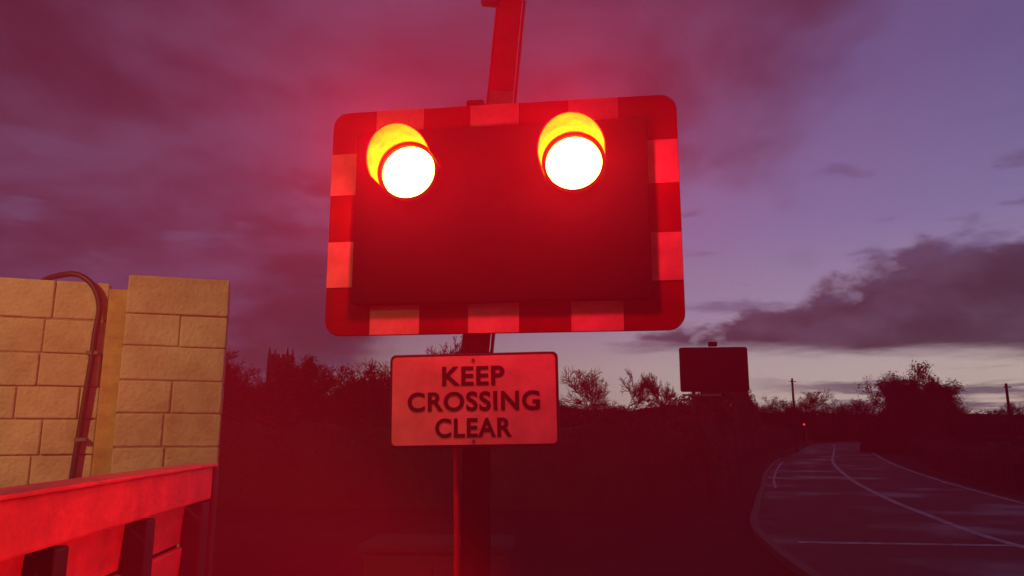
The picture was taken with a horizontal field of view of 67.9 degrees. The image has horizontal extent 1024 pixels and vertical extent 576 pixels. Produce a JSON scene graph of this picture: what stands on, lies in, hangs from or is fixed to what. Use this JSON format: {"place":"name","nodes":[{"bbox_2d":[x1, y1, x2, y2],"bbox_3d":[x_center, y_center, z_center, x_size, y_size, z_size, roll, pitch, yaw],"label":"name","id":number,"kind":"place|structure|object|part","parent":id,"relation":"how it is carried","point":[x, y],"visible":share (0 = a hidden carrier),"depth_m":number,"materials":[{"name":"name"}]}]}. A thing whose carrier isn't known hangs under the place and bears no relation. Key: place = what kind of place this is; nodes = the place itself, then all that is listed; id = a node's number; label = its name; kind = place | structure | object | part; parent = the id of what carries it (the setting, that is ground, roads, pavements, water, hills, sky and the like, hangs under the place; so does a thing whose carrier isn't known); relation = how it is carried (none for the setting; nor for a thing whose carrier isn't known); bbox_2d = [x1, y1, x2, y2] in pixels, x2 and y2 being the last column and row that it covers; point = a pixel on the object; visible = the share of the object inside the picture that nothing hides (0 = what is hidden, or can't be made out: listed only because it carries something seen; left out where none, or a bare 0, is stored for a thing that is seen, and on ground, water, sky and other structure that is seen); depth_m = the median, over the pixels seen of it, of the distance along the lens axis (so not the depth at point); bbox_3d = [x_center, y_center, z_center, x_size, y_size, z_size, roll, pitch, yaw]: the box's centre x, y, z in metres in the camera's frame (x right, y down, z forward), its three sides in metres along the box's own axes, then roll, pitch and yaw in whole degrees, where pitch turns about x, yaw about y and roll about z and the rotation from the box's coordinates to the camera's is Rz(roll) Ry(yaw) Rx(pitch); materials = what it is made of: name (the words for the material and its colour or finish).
{"place":"outdoors","nodes":[
{"label":"outdoors","id":0,"kind":"place"},
{"bbox_2d":[0,0,1023,414],"label":"sky","id":1,"kind":"structure","parent":0,"point":[851,172],"materials":[{"name":"purple"}]},
{"bbox_2d":[212,440,1023,575],"bbox_3d":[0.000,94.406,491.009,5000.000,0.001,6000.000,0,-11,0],"label":"ground","id":2,"kind":"structure","parent":0,"point":[713,538],"depth_m":11.91,"materials":[{"name":"green plant"}]},
{"bbox_2d":[0,277,111,487],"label":"wall blocks","id":3,"kind":"structure","parent":2,"relation":"on","point":[20,297],"depth_m":4.83,"materials":[{"name":"beige stone"}]},
{"bbox_2d":[0,289,105,483],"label":"wall mortar","id":4,"kind":"object","parent":3,"relation":"attached to","point":[80,387],"depth_m":4.84,"materials":[{"name":"concrete"}]},
{"bbox_2d":[40,271,102,478],"bbox_3d":[-2.941,1.180,4.776,0.537,2.615,0.086,-2,-11,9],"label":"hose","id":5,"kind":"object","parent":3,"relation":"attached to","point":[89,371],"visible":0.8,"depth_m":4.89,"materials":[{"name":"black rubber"}]},
{"bbox_2d":[74,438,86,441],"bbox_3d":[-2.729,0.959,4.807,0.070,0.025,0.050,4,-11,-20],"label":"hose clip","id":6,"kind":"object","parent":3,"relation":"attached to","point":[80,439],"visible":1,"depth_m":4.79,"materials":[{"name":"grey metal"}]},
{"bbox_2d":[86,350,98,354],"bbox_3d":[-2.713,0.420,4.914,0.070,0.025,0.050,4,-11,-20],"label":"hose clip","id":7,"kind":"object","parent":3,"relation":"attached to","point":[95,352],"visible":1,"depth_m":4.90,"materials":[{"name":"grey metal"}]},
{"bbox_2d":[0,463,218,575],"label":"timber fence","id":8,"kind":"object","parent":2,"relation":"on","point":[143,522],"visible":1,"depth_m":2.19,"materials":[{"name":"wood"}]},
{"bbox_2d":[91,289,127,475],"bbox_3d":[-2.599,1.255,4.810,0.115,2.520,0.100,4,-11,-20],"label":"ochre pilaster","id":9,"kind":"object","parent":2,"relation":"on","point":[107,412],"visible":0.46,"depth_m":4.88,"materials":[{"name":"paint"}]},
{"bbox_2d":[111,275,230,546],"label":"pier blocks","id":10,"kind":"structure","parent":2,"relation":"on","point":[170,297],"depth_m":4.90,"materials":[{"name":"beige stone"}]},
{"bbox_2d":[115,313,225,466],"bbox_3d":[-2.264,1.278,4.984,0.595,2.560,0.434,4,-11,-20],"label":"joint","id":11,"kind":"object","parent":10,"relation":"attached to","point":[164,414],"visible":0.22,"depth_m":4.88,"materials":[{"name":"concrete"}]},
{"bbox_2d":[265,347,293,385],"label":"church tower","id":12,"kind":"structure","parent":2,"relation":"on","point":[273,361],"depth_m":246.46,"materials":[{"name":"stone"}]},
{"bbox_2d":[221,375,389,429],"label":"distant trees","id":13,"kind":"object","parent":2,"relation":"on","point":[344,410],"visible":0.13,"depth_m":74.36,"materials":[{"name":"green plant"}]},
{"bbox_2d":[357,534,514,575],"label":"equipment cabinet","id":14,"kind":"object","parent":2,"relation":"on","point":[409,555],"visible":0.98,"depth_m":4.50,"materials":[{"name":"grey metal"}]},
{"bbox_3d":[-0.667,1.999,4.441,0.395,0.760,0.012,-1,-11,3],"label":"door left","id":15,"kind":"part","parent":14,"relation":"part of","materials":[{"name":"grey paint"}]},
{"bbox_3d":[-0.257,1.995,4.420,0.395,0.760,0.012,-1,-11,3],"label":"door right","id":16,"kind":"part","parent":14,"relation":"part of","materials":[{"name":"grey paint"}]},
{"bbox_2d":[425,336,489,353],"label":"bare tree","id":17,"kind":"object","parent":2,"relation":"on","point":[455,352],"visible":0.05,"depth_m":61.23,"materials":[{"name":"brown plant"}]},
{"bbox_2d":[454,0,525,575],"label":"signal post","id":18,"kind":"object","parent":2,"relation":"on","point":[476,511],"visible":0.48,"depth_m":2.81,"materials":[{"name":"metal"}]},
{"bbox_2d":[389,351,559,448],"bbox_3d":[-0.137,0.414,2.804,0.622,0.340,0.086,-2,-11,5],"label":"keep crossing clear sign","id":19,"kind":"object","parent":18,"relation":"attached to","point":[504,399],"visible":1,"depth_m":2.77,"materials":[{"name":"metal"}]},
{"bbox_2d":[325,95,684,335],"bbox_3d":[-0.062,-0.309,2.799,1.355,0.932,0.336,-1,-11,8],"label":"level crossing signal","id":20,"kind":"object","parent":18,"relation":"attached to","point":[475,217],"visible":1,"depth_m":2.85,"materials":[{"name":"black paint"}]},
{"bbox_2d":[559,367,610,423],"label":"bare tree","id":21,"kind":"object","parent":2,"relation":"on","point":[587,386],"visible":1,"depth_m":58.69,"materials":[{"name":"brown plant"}]},
{"bbox_2d":[559,400,684,427],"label":"distant trees","id":22,"kind":"object","parent":2,"relation":"on","point":[565,411],"visible":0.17,"depth_m":122.27,"materials":[{"name":"green plant"}]},
{"bbox_2d":[222,348,1023,440],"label":"distant tree line","id":23,"kind":"object","parent":2,"relation":"on","point":[298,383],"visible":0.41,"depth_m":74.01,"materials":[{"name":"green plant"}]},
{"bbox_2d":[619,369,659,420],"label":"bare tree","id":24,"kind":"object","parent":2,"relation":"on","point":[638,392],"visible":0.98,"depth_m":59.79,"materials":[{"name":"brown plant"}]},
{"bbox_2d":[626,402,667,413],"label":"distant trees","id":25,"kind":"object","parent":2,"relation":"on","point":[641,407],"visible":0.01,"depth_m":259.39,"materials":[{"name":"green plant"}]},
{"bbox_2d":[639,373,677,409],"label":"bare tree","id":26,"kind":"object","parent":2,"relation":"on","point":[665,395],"visible":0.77,"depth_m":60.94,"materials":[{"name":"brown plant"}]},
{"bbox_2d":[655,393,729,473],"bbox_3d":[7.623,6.120,32.513,3.247,3.370,10.738,-3,-11,16],"label":"shrub","id":27,"kind":"object","parent":2,"relation":"on","point":[677,407],"visible":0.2,"depth_m":30.31,"materials":[{"name":"green plant"}]},
{"bbox_2d":[679,342,749,494],"bbox_3d":[5.351,3.384,19.931,1.780,3.950,0.165,-1,-11,6],"label":"road sign","id":28,"kind":"object","parent":2,"relation":"on","point":[712,367],"visible":0.91,"depth_m":20.11,"materials":[{"name":"grey metal"}]},
{"bbox_2d":[688,388,767,437],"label":"shrub","id":29,"kind":"object","parent":2,"relation":"on","point":[723,404],"visible":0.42,"depth_m":45.64,"materials":[{"name":"green plant"}]},
{"bbox_2d":[670,408,800,500],"bbox_3d":[20.324,11.785,60.459,3.121,2.576,91.979,-4,-11,21],"label":"hedge","id":30,"kind":"object","parent":2,"relation":"on","point":[717,443],"visible":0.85,"depth_m":26.87,"materials":[{"name":"green plant"}]},
{"bbox_2d":[789,378,798,452],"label":"telegraph pole","id":31,"kind":"object","parent":2,"relation":"on","point":[794,419],"visible":1,"depth_m":59.10,"materials":[{"name":"brown wood"}]},
{"bbox_2d":[802,422,808,445],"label":"distant signal","id":32,"kind":"object","parent":2,"relation":"on","point":[805,424],"visible":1,"depth_m":88.51,"materials":[{"name":"metal"}]},
{"bbox_2d":[795,387,834,440],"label":"bare tree","id":33,"kind":"object","parent":2,"relation":"on","point":[811,400],"visible":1,"depth_m":128.54,"materials":[{"name":"brown plant"}]},
{"bbox_2d":[819,398,850,440],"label":"bare tree","id":34,"kind":"object","parent":2,"relation":"on","point":[828,411],"visible":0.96,"depth_m":134.13,"materials":[{"name":"brown plant"}]},
{"bbox_2d":[762,409,1023,439],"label":"distant trees","id":35,"kind":"object","parent":2,"relation":"on","point":[990,422],"visible":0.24,"depth_m":149.74,"materials":[{"name":"green plant"}]},
{"bbox_2d":[853,370,935,413],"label":"oak tree","id":36,"kind":"object","parent":2,"relation":"on","point":[889,392],"visible":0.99,"depth_m":59.02,"materials":[{"name":"green plant"}]},
{"bbox_2d":[889,360,945,401],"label":"oak tree","id":37,"kind":"object","parent":2,"relation":"on","point":[914,381],"visible":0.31,"depth_m":60.53,"materials":[{"name":"green plant"}]},
{"bbox_2d":[859,385,987,452],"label":"shrub","id":38,"kind":"object","parent":2,"relation":"on","point":[897,429],"visible":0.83,"depth_m":58.75,"materials":[{"name":"green plant"}]},
{"bbox_2d":[921,374,967,407],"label":"oak tree","id":39,"kind":"object","parent":2,"relation":"on","point":[952,391],"visible":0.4,"depth_m":61.12,"materials":[{"name":"green plant"}]},
{"bbox_2d":[1003,383,1014,444],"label":"telegraph pole","id":40,"kind":"object","parent":2,"relation":"on","point":[1006,387],"visible":0.76,"depth_m":49.26,"materials":[{"name":"brown wood"}]},
{"bbox_2d":[758,442,1023,575],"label":"road","id":41,"kind":"structure","parent":0,"point":[815,495],"depth_m":13.97,"materials":[{"name":"grey asphalt"}]},
{"bbox_2d":[750,458,823,575],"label":"kerb","id":42,"kind":"structure","parent":41,"relation":"on","point":[794,564],"depth_m":10.46,"materials":[{"name":"concrete"}]},
{"bbox_2d":[773,442,1023,547],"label":"road markings","id":43,"kind":"object","parent":41,"relation":"on","point":[919,511],"visible":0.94,"depth_m":13.47,"materials":[{"name":"paint"}]}
]}

